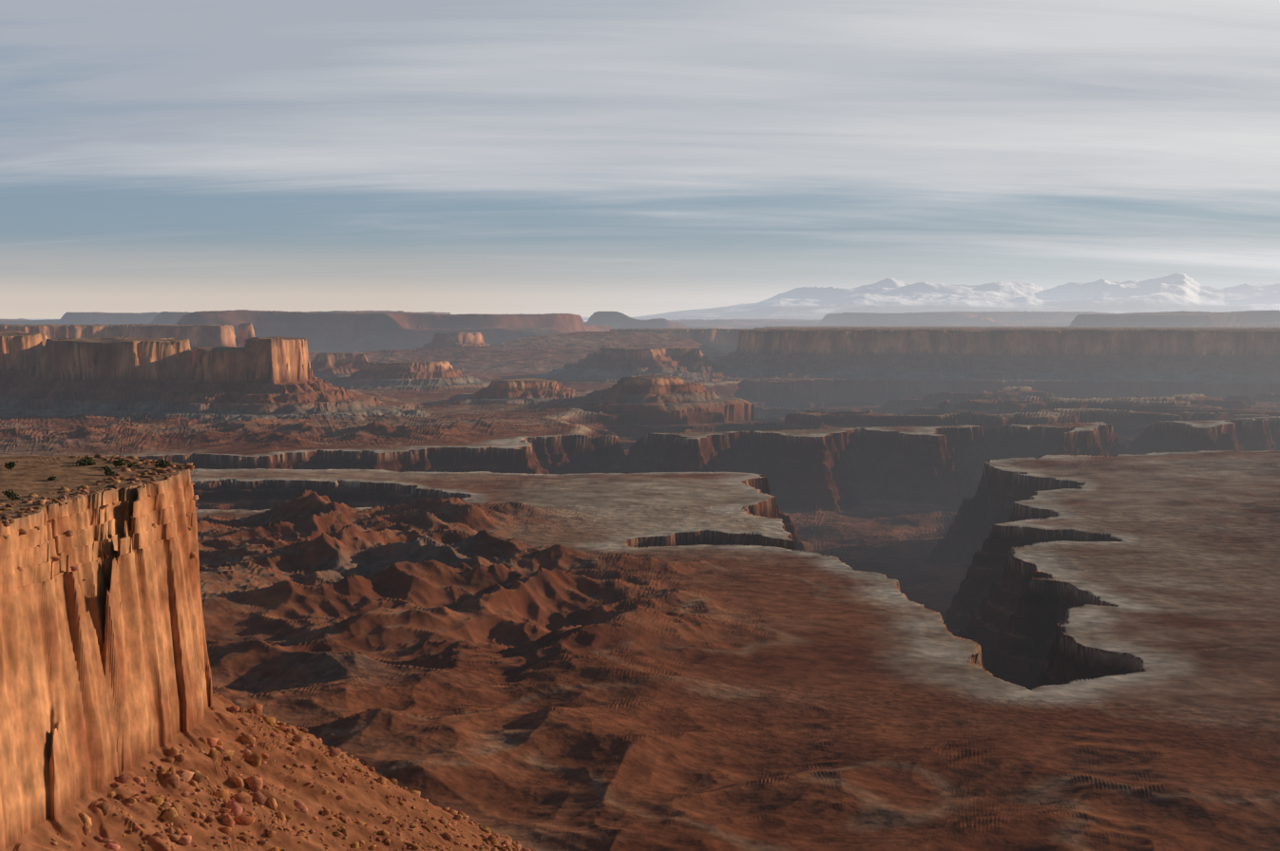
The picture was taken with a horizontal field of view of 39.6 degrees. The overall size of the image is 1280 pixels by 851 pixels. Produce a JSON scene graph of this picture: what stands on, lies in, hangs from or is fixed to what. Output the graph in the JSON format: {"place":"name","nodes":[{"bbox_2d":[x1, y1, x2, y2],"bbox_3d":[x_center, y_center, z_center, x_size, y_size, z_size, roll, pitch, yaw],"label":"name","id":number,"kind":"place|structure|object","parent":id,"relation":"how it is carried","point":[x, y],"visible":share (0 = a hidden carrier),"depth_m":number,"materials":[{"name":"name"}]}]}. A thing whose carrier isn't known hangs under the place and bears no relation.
{"place":"outdoors","nodes":[
{"label":"outdoors","id":0,"kind":"place"},
{"bbox_2d":[0,309,1279,850],"bbox_3d":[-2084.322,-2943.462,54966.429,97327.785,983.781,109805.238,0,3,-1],"label":"terrain","id":1,"kind":"structure","parent":0,"point":[857,582],"depth_m":2638.99,"materials":[{"name":"brown stone"}]},
{"bbox_2d":[1,489,20,499],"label":"juniper","id":2,"kind":"object","parent":1,"relation":"on","point":[10,494],"visible":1,"depth_m":380.73,"materials":[{"name":"green plant"}]},
{"bbox_2d":[4,460,18,470],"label":"juniper","id":3,"kind":"object","parent":1,"relation":"on","point":[10,466],"visible":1,"depth_m":439.90,"materials":[{"name":"green plant"}]},
{"bbox_2d":[47,475,56,480],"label":"shrub","id":4,"kind":"object","parent":1,"relation":"on","point":[50,478],"visible":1,"depth_m":423.44,"materials":[{"name":"green plant"}]},
{"bbox_2d":[76,458,89,465],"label":"juniper","id":5,"kind":"object","parent":1,"relation":"on","point":[82,463],"visible":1,"depth_m":453.33,"materials":[{"name":"green plant"}]},
{"bbox_2d":[79,455,92,461],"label":"juniper","id":6,"kind":"object","parent":1,"relation":"on","point":[86,457],"visible":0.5,"depth_m":460.20,"materials":[{"name":"green plant"}]},
{"bbox_2d":[87,458,95,465],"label":"juniper","id":7,"kind":"object","parent":1,"relation":"on","point":[90,463],"visible":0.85,"depth_m":455.46,"materials":[{"name":"green plant"}]},
{"bbox_2d":[0,454,198,581],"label":"rocks","id":8,"kind":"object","parent":1,"relation":"on","point":[145,474],"depth_m":412.12,"materials":[{"name":"stone"}]},
{"bbox_2d":[104,467,114,476],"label":"juniper","id":9,"kind":"object","parent":1,"relation":"on","point":[108,471],"visible":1,"depth_m":436.39,"materials":[{"name":"green plant"}]},
{"bbox_2d":[112,458,127,467],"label":"juniper","id":10,"kind":"object","parent":1,"relation":"on","point":[119,463],"visible":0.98,"depth_m":452.72,"materials":[{"name":"green plant"}]},
{"bbox_2d":[127,461,136,467],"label":"juniper","id":11,"kind":"object","parent":1,"relation":"on","point":[131,465],"visible":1,"depth_m":453.18,"materials":[{"name":"green plant"}]},
{"bbox_2d":[154,459,171,467],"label":"juniper","id":12,"kind":"object","parent":1,"relation":"on","point":[162,464],"visible":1,"depth_m":455.00,"materials":[{"name":"green plant"}]},
{"bbox_2d":[78,694,306,850],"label":"boulders","id":13,"kind":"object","parent":1,"relation":"on","point":[193,777],"depth_m":410.65,"materials":[{"name":"stone"}]},
{"bbox_2d":[51,691,534,850],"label":"talus boulders","id":14,"kind":"object","parent":1,"relation":"on","point":[233,807],"visible":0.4,"depth_m":427.46,"materials":[{"name":"stone"}]},
{"bbox_2d":[236,759,457,842],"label":"boulders","id":15,"kind":"object","parent":1,"relation":"on","point":[273,804],"visible":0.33,"depth_m":420.48,"materials":[{"name":"stone"}]},
{"bbox_2d":[0,0,1279,319],"label":"sky","id":16,"kind":"structure","parent":0,"point":[582,158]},
{"bbox_2d":[581,272,1279,320],"bbox_3d":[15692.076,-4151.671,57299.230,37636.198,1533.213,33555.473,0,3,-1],"label":"snowy mountains","id":17,"kind":"structure","parent":0,"point":[1177,292],"depth_m":54371.69,"materials":[{"name":"white snow"}]}
]}

